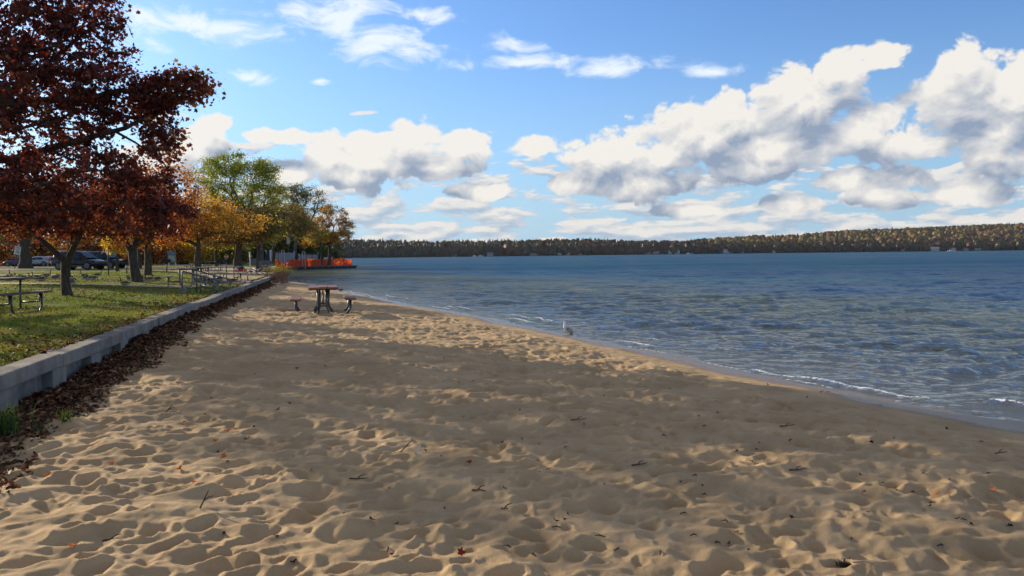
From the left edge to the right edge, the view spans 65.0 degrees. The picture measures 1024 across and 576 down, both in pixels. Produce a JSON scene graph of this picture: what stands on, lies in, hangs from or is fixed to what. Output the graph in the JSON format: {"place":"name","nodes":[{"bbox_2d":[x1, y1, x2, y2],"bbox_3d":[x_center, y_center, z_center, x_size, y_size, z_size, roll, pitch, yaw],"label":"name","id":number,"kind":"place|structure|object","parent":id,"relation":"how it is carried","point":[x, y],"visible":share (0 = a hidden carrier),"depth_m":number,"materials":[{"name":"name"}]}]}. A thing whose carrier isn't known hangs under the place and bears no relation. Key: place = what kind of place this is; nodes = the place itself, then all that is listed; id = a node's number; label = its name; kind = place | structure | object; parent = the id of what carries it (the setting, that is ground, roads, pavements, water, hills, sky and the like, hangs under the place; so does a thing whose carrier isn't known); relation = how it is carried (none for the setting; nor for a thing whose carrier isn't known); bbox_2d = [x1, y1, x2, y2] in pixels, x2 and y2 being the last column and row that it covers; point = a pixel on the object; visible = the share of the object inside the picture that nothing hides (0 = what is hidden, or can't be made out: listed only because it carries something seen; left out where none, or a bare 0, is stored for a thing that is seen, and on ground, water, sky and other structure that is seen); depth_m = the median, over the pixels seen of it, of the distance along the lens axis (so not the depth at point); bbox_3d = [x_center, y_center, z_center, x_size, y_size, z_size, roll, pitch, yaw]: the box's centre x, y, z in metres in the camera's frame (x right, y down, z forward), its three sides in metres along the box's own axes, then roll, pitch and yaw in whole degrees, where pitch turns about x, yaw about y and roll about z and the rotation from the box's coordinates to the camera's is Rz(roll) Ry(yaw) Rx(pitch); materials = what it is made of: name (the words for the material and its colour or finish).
{"place":"outdoors","nodes":[
{"label":"outdoors","id":0,"kind":"place"},
{"bbox_2d":[0,267,191,270],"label":"road","id":1,"kind":"structure","parent":0,"point":[92,268],"depth_m":77.64,"materials":[{"name":"grey asphalt"}]},
{"bbox_2d":[50,250,107,269],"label":"parked car","id":2,"kind":"object","parent":1,"relation":"on","point":[85,260],"visible":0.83,"depth_m":72.23,"materials":[{"name":"black paint"}]},
{"bbox_2d":[81,251,127,268],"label":"parked car","id":3,"kind":"object","parent":1,"relation":"on","point":[99,255],"visible":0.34,"depth_m":79.12,"materials":[{"name":"blue paint"}]},
{"bbox_2d":[0,264,232,266],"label":"parking lot","id":4,"kind":"structure","parent":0,"point":[128,265],"depth_m":115.94,"materials":[{"name":"grey asphalt"}]},
{"bbox_2d":[2,257,19,266],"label":"parked car","id":5,"kind":"object","parent":4,"relation":"on","point":[10,262],"visible":0.41,"depth_m":114.99,"materials":[{"name":"paint"}]},
{"bbox_2d":[32,256,50,265],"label":"parked car","id":6,"kind":"object","parent":4,"relation":"on","point":[43,260],"visible":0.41,"depth_m":113.06,"materials":[{"name":"paint"}]},
{"bbox_2d":[0,263,270,366],"bbox_3d":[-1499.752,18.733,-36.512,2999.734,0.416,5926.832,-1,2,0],"label":"lawn","id":7,"kind":"structure","parent":0,"point":[156,291],"depth_m":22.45,"materials":[{"name":"green plant"}]},
{"bbox_2d":[0,237,14,265],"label":"background tree","id":8,"kind":"object","parent":7,"relation":"on","point":[3,253],"visible":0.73,"depth_m":128.77,"materials":[{"name":"orange plant"}]},
{"bbox_2d":[0,235,19,265],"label":"background tree","id":9,"kind":"object","parent":7,"relation":"on","point":[12,252],"visible":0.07,"depth_m":140.37,"materials":[{"name":"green plant"}]},
{"bbox_2d":[14,246,20,268],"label":"speed limit sign","id":10,"kind":"object","parent":7,"relation":"on","point":[17,250],"visible":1,"depth_m":89.89,"materials":[{"name":"white metal"}]},
{"bbox_2d":[0,277,52,314],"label":"picnic table","id":11,"kind":"object","parent":7,"relation":"on","point":[20,293],"visible":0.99,"depth_m":17.53,"materials":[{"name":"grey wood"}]},
{"bbox_2d":[0,190,54,267],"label":"oak tree","id":12,"kind":"object","parent":7,"relation":"on","point":[25,256],"visible":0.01,"depth_m":91.44,"materials":[{"name":"brown plant"}]},
{"bbox_2d":[0,234,66,265],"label":"background tree","id":13,"kind":"object","parent":7,"relation":"on","point":[39,249],"visible":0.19,"depth_m":123.78,"materials":[{"name":"orange plant"}]},
{"bbox_2d":[34,274,48,280],"bbox_3d":[-21.251,-0.481,36.300,0.638,0.318,0.224,-1,2,-10],"label":"goose","id":14,"kind":"object","parent":7,"relation":"on","point":[43,278],"visible":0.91,"depth_m":36.23},
{"bbox_2d":[50,274,60,278],"bbox_3d":[-21.882,-0.539,38.514,0.543,0.267,0.224,-1,2,0],"label":"goose","id":15,"kind":"object","parent":7,"relation":"on","point":[57,276],"visible":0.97,"depth_m":38.45},
{"bbox_2d":[0,178,148,295],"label":"maple tree","id":16,"kind":"object","parent":7,"relation":"on","point":[66,260],"visible":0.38,"depth_m":23.89,"materials":[{"name":"red plant"}]},
{"bbox_2d":[47,225,125,258],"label":"background tree","id":17,"kind":"object","parent":7,"relation":"on","point":[91,248],"visible":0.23,"depth_m":116.37,"materials":[{"name":"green plant"}]},
{"bbox_2d":[0,283,202,287],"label":"worn path","id":18,"kind":"structure","parent":7,"relation":"on","point":[172,286],"depth_m":31.80,"materials":[{"name":"beige soil"}]},
{"bbox_2d":[70,278,76,283],"bbox_3d":[-17.398,-0.255,31.647,0.543,0.267,0.224,-1,2,0],"label":"goose","id":19,"kind":"object","parent":18,"relation":"on","point":[72,281],"visible":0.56,"depth_m":31.60},
{"bbox_2d":[0,161,210,281],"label":"maple tree","id":20,"kind":"object","parent":7,"relation":"on","point":[135,274],"visible":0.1,"depth_m":36.30,"materials":[{"name":"red plant"}]},
{"bbox_2d":[107,248,108,274],"bbox_3d":[-23.601,-1.528,46.966,0.080,1.643,0.080,-1,2,0],"label":"post","id":21,"kind":"object","parent":7,"relation":"on","point":[108,261],"visible":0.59,"depth_m":46.96,"materials":[{"name":"metal"}]},
{"bbox_2d":[0,0,225,243],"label":"maple tree","id":22,"kind":"object","parent":7,"relation":"on","point":[147,101],"visible":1,"depth_m":19.36,"materials":[{"name":"red plant"}]},
{"bbox_2d":[98,236,131,270],"bbox_3d":[-30.053,-3.010,61.842,3.326,3.537,3.305,-2,3,-25],"label":"young tree","id":23,"kind":"object","parent":7,"relation":"on","point":[115,251],"visible":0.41,"depth_m":61.64,"materials":[{"name":"yellow plant"}]},
{"bbox_2d":[120,259,128,273],"bbox_3d":[-23.999,-1.310,49.946,0.565,0.940,0.582,0,2,15],"label":"park grill","id":24,"kind":"object","parent":7,"relation":"on","point":[126,261],"visible":0.77,"depth_m":49.99,"materials":[{"name":"black metal"}]},
{"bbox_2d":[119,277,131,284],"bbox_3d":[-14.403,-0.190,29.890,0.495,0.440,0.174,-1,2,0],"label":"goose","id":25,"kind":"object","parent":7,"relation":"on","point":[125,282],"visible":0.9,"depth_m":29.84,"materials":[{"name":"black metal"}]},
{"bbox_2d":[108,235,163,268],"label":"maple tree","id":26,"kind":"object","parent":7,"relation":"on","point":[140,258],"visible":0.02,"depth_m":74.80,"materials":[{"name":"brown plant"}]},
{"bbox_2d":[119,241,194,264],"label":"background tree","id":27,"kind":"object","parent":7,"relation":"on","point":[157,256],"visible":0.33,"depth_m":120.90,"materials":[{"name":"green plant"}]},
{"bbox_2d":[151,274,162,280],"bbox_3d":[-17.132,-0.502,38.766,0.638,0.318,0.224,-1,2,2],"label":"goose","id":28,"kind":"object","parent":7,"relation":"on","point":[158,278],"visible":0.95,"depth_m":38.69},
{"bbox_2d":[97,160,219,275],"bbox_3d":[-20.685,-4.176,47.031,6.969,6.979,6.816,0,3,22],"label":"maple tree","id":29,"kind":"object","parent":7,"relation":"on","point":[148,258],"visible":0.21,"depth_m":46.83,"materials":[{"name":"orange plant"}]},
{"bbox_2d":[162,259,170,272],"bbox_3d":[-23.898,-1.518,55.605,0.565,0.940,0.582,-1,2,-15],"label":"park grill","id":30,"kind":"object","parent":7,"relation":"on","point":[166,261],"visible":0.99,"depth_m":55.65,"materials":[{"name":"black metal"}]},
{"bbox_2d":[167,251,175,269],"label":"park sign","id":31,"kind":"object","parent":7,"relation":"on","point":[172,256],"visible":0.84,"depth_m":67.92,"materials":[{"name":"grey metal"}]},
{"bbox_2d":[165,268,207,286],"bbox_3d":[-13.272,-0.427,32.761,1.581,0.762,1.850,-2,3,-24],"label":"picnic table","id":32,"kind":"object","parent":7,"relation":"on","point":[179,273],"visible":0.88,"depth_m":32.25,"materials":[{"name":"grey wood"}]},
{"bbox_2d":[154,241,223,264],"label":"background tree","id":33,"kind":"object","parent":7,"relation":"on","point":[204,254],"visible":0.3,"depth_m":124.79,"materials":[{"name":"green plant"}]},
{"bbox_2d":[179,270,232,293],"bbox_3d":[-10.819,-0.049,28.552,0.219,1.203,3.536,0,2,7],"label":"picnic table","id":34,"kind":"object","parent":7,"relation":"on","point":[182,290],"visible":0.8,"depth_m":28.10,"materials":[{"name":"metal"}]},
{"bbox_2d":[143,188,280,270],"bbox_3d":[-23.628,-4.423,61.906,12.026,6.452,8.270,-1,2,0],"label":"maple tree","id":35,"kind":"object","parent":7,"relation":"on","point":[205,231],"visible":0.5,"depth_m":61.45,"materials":[{"name":"orange plant"}]},
{"bbox_2d":[185,266,248,282],"bbox_3d":[-14.047,-0.637,38.340,1.581,0.762,2.400,1,3,27],"label":"picnic table","id":36,"kind":"object","parent":7,"relation":"on","point":[226,272],"visible":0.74,"depth_m":38.26,"materials":[{"name":"grey wood"}]},
{"bbox_2d":[181,210,252,266],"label":"maple tree","id":37,"kind":"object","parent":7,"relation":"on","point":[216,253],"visible":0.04,"depth_m":87.68,"materials":[{"name":"orange plant"}]},
{"bbox_2d":[216,260,224,270],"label":"park grill","id":38,"kind":"object","parent":7,"relation":"on","point":[220,261],"visible":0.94,"depth_m":67.86,"materials":[{"name":"black metal"}]},
{"bbox_2d":[200,242,255,263],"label":"background tree","id":39,"kind":"object","parent":7,"relation":"on","point":[231,256],"visible":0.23,"depth_m":128.65,"materials":[{"name":"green plant"}]},
{"bbox_2d":[182,148,292,268],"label":"locust tree","id":40,"kind":"object","parent":7,"relation":"on","point":[262,168],"visible":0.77,"depth_m":82.86,"materials":[{"name":"green plant"}]},
{"bbox_2d":[243,239,279,263],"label":"background tree","id":41,"kind":"object","parent":7,"relation":"on","point":[252,253],"visible":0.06,"depth_m":139.24,"materials":[{"name":"green plant"}]},
{"bbox_2d":[247,216,312,263],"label":"background tree","id":42,"kind":"object","parent":7,"relation":"on","point":[279,247],"visible":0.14,"depth_m":145.27,"materials":[{"name":"green plant"}]},
{"bbox_2d":[257,196,325,265],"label":"oak tree","id":43,"kind":"object","parent":7,"relation":"on","point":[306,223],"visible":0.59,"depth_m":105.07,"materials":[{"name":"green plant"}]},
{"bbox_2d":[268,180,335,252],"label":"willow tree","id":44,"kind":"object","parent":7,"relation":"on","point":[303,194],"visible":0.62,"depth_m":138.86,"materials":[{"name":"green plant"}]},
{"bbox_2d":[278,212,334,258],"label":"background tree","id":45,"kind":"object","parent":7,"relation":"on","point":[310,251],"visible":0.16,"depth_m":150.61,"materials":[{"name":"green plant"}]},
{"bbox_2d":[299,203,356,264],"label":"oak tree","id":46,"kind":"object","parent":7,"relation":"on","point":[342,233],"visible":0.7,"depth_m":130.28,"materials":[{"name":"green plant"}]},
{"bbox_2d":[167,267,265,283],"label":"sandy ground","id":47,"kind":"structure","parent":0,"point":[229,270],"depth_m":58.50,"materials":[{"name":"beige sand"}]},
{"bbox_2d":[186,262,210,270],"bbox_3d":[-24.522,-1.674,62.715,1.581,0.762,1.850,-1,2,-8],"label":"picnic table","id":48,"kind":"object","parent":47,"relation":"on","point":[202,268],"visible":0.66,"depth_m":62.21,"materials":[{"name":"grey wood"}]},
{"bbox_2d":[201,261,222,269],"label":"picnic table","id":49,"kind":"object","parent":47,"relation":"on","point":[203,265],"visible":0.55,"depth_m":68.62,"materials":[{"name":"grey wood"}]},
{"bbox_2d":[185,200,299,267],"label":"maple tree","id":50,"kind":"object","parent":47,"relation":"on","point":[269,232],"visible":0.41,"depth_m":78.92,"materials":[{"name":"orange plant"}]},
{"bbox_2d":[246,267,264,274],"bbox_3d":[-18.325,-0.977,57.455,0.662,0.923,7.068,-2,3,-25],"label":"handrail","id":51,"kind":"object","parent":47,"relation":"on","point":[253,271],"visible":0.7,"depth_m":57.90,"materials":[{"name":"metal"}]},
{"bbox_2d":[258,260,270,269],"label":"block stack","id":52,"kind":"object","parent":47,"relation":"on","point":[263,263],"visible":0.73,"depth_m":73.60,"materials":[{"name":"concrete"}]},
{"bbox_2d":[265,250,269,260],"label":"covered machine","id":53,"kind":"object","parent":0,"point":[267,256],"visible":0.67,"depth_m":125.99,"materials":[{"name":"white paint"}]},
{"bbox_2d":[286,225,345,258],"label":"background tree","id":54,"kind":"object","parent":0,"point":[335,252],"visible":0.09,"depth_m":174.35,"materials":[{"name":"green plant"}]},
{"bbox_2d":[0,272,1023,575],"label":"sand","id":55,"kind":"structure","parent":0,"point":[386,386],"depth_m":6.76,"materials":[{"name":"beige sand"}]},
{"bbox_2d":[34,421,48,431],"bbox_3d":[-4.310,1.259,7.355,0.161,0.132,0.168,-2,3,-25],"label":"grass tuft","id":56,"kind":"object","parent":55,"relation":"on","point":[35,427],"visible":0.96,"depth_m":7.35,"materials":[{"name":"green plant"}]},
{"bbox_2d":[54,406,79,423],"bbox_3d":[-4.288,1.206,7.678,0.297,0.155,0.200,-2,3,-26],"label":"grass tuft","id":57,"kind":"object","parent":55,"relation":"on","point":[64,414],"visible":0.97,"depth_m":7.69,"materials":[{"name":"green plant"}]},
{"bbox_2d":[102,534,119,540],"bbox_3d":[-2.308,1.440,4.638,0.098,0.029,0.030,-1,3,-20],"label":"twig","id":58,"kind":"object","parent":55,"relation":"on","point":[110,538],"visible":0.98,"depth_m":4.62,"materials":[{"name":"brown wood"}]},
{"bbox_2d":[0,272,273,411],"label":"retaining wall","id":59,"kind":"structure","parent":55,"relation":"on","point":[22,379],"depth_m":10.71,"materials":[{"name":"concrete"}]},
{"bbox_2d":[0,277,274,492],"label":"leaf litter","id":60,"kind":"object","parent":55,"relation":"on","point":[70,388],"visible":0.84,"depth_m":10.42,"materials":[{"name":"brown plant"}]},
{"bbox_2d":[0,401,36,437],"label":"grass tuft","id":61,"kind":"object","parent":60,"relation":"on","point":[11,424],"visible":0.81,"depth_m":7.23,"materials":[{"name":"green plant"}]},
{"bbox_2d":[199,490,211,508],"bbox_3d":[-1.927,1.329,5.062,0.020,0.104,0.096,2,3,44],"label":"twig","id":62,"kind":"object","parent":55,"relation":"on","point":[205,498],"visible":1,"depth_m":5.06,"materials":[{"name":"brown wood"}]},
{"bbox_2d":[269,277,281,283],"bbox_3d":[-12.976,-0.311,44.044,0.678,0.603,0.238,-1,3,-20],"label":"goose","id":63,"kind":"object","parent":55,"relation":"on","point":[275,282],"visible":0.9,"depth_m":43.95,"materials":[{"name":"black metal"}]},
{"bbox_2d":[260,260,296,283],"bbox_3d":[-14.365,-1.001,49.588,2.076,1.456,2.657,-1,2,0],"label":"dogwood shrub","id":64,"kind":"object","parent":55,"relation":"on","point":[277,276],"visible":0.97,"depth_m":49.35,"materials":[{"name":"brown plant"}]},
{"bbox_2d":[290,285,355,313],"bbox_3d":[-5.795,0.360,24.651,1.900,0.848,1.900,-1,2,-14],"label":"picnic table","id":65,"kind":"object","parent":55,"relation":"on","point":[327,289],"visible":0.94,"depth_m":24.05,"materials":[{"name":"red wood"}]},
{"bbox_2d":[457,547,466,555],"bbox_3d":[-0.263,1.396,4.257,0.057,0.021,0.054,-5,30,-31],"label":"maple leaf","id":66,"kind":"object","parent":55,"relation":"on","point":[461,552],"visible":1,"depth_m":4.26,"materials":[{"name":"red plant"}]},
{"bbox_2d":[472,485,485,490],"bbox_3d":[-0.226,1.374,5.500,0.102,0.032,0.068,-1,2,0],"label":"twig","id":67,"kind":"object","parent":55,"relation":"on","point":[478,489],"visible":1,"depth_m":5.50,"materials":[{"name":"brown wood"}]},
{"bbox_2d":[830,557,853,567],"bbox_3d":[1.763,1.452,4.241,0.134,0.030,0.164,-1,2,0],"label":"weed clump","id":68,"kind":"object","parent":55,"relation":"on","point":[844,564],"visible":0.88,"depth_m":4.24,"materials":[{"name":"green plant"}]},
{"bbox_2d":[852,560,879,564],"bbox_3d":[1.835,1.422,4.166,0.136,0.018,0.025,0,2,12],"label":"pale stick","id":69,"kind":"object","parent":55,"relation":"on","point":[857,561],"visible":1,"depth_m":4.17,"materials":[{"name":"brown wood"}]},
{"bbox_2d":[0,0,1023,262],"label":"sky","id":70,"kind":"structure","parent":0,"point":[429,120],"materials":[{"name":"blue"}]},
{"bbox_2d":[279,250,1023,402],"bbox_3d":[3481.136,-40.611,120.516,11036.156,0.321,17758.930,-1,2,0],"label":"lake water","id":71,"kind":"structure","parent":0,"point":[973,299],"depth_m":48.89,"materials":[{"name":"blue liquid"}]},
{"bbox_2d":[277,265,357,274],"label":"pier","id":72,"kind":"structure","parent":71,"relation":"in","point":[323,267],"depth_m":131.24,"materials":[{"name":"concrete"}]},
{"bbox_2d":[275,252,281,261],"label":"storage container","id":73,"kind":"object","parent":72,"relation":"on","point":[278,256],"visible":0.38,"depth_m":128.37,"materials":[{"name":"metal"}]},
{"bbox_2d":[286,234,289,252],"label":"lamp post","id":74,"kind":"object","parent":72,"relation":"on","point":[288,241],"visible":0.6,"depth_m":133.28,"materials":[{"name":"metal"}]},
{"bbox_2d":[282,253,294,262],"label":"storage container","id":75,"kind":"object","parent":72,"relation":"on","point":[289,256],"visible":0.55,"depth_m":129.55,"materials":[{"name":"grey metal"}]},
{"bbox_2d":[299,254,318,259],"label":"storage container","id":76,"kind":"object","parent":72,"relation":"on","point":[311,256],"visible":0.53,"depth_m":132.72,"materials":[{"name":"metal"}]},
{"bbox_2d":[275,258,351,266],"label":"safety fence","id":77,"kind":"object","parent":72,"relation":"on","point":[317,262],"visible":0.85,"depth_m":130.79,"materials":[{"name":"orange plastic"}]},
{"bbox_2d":[302,228,332,265],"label":"oak tree","id":78,"kind":"object","parent":72,"relation":"on","point":[324,234],"visible":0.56,"depth_m":127.72,"materials":[{"name":"yellow plant"}]},
{"bbox_2d":[562,321,573,333],"bbox_3d":[1.414,1.009,20.322,0.322,0.335,0.122,1,3,30],"label":"gull","id":79,"kind":"object","parent":71,"relation":"on","point":[567,328],"visible":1,"depth_m":20.31,"materials":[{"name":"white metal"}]},
{"bbox_2d":[360,235,1016,257],"bbox_3d":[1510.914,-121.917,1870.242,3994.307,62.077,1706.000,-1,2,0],"label":"hills","id":80,"kind":"structure","parent":0,"point":[713,253],"depth_m":1435.72,"materials":[{"name":"green plant"}]},
{"bbox_2d":[322,223,1023,257],"bbox_3d":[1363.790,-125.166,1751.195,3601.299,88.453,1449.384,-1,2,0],"label":"woods","id":81,"kind":"object","parent":80,"relation":"on","point":[1000,236],"visible":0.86,"depth_m":1484.53,"materials":[{"name":"green plant"}]},
{"bbox_2d":[930,247,938,250],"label":"lake house","id":82,"kind":"structure","parent":80,"relation":"on","point":[934,248],"depth_m":1528.63,"materials":[{"name":"white wood"}]}
]}

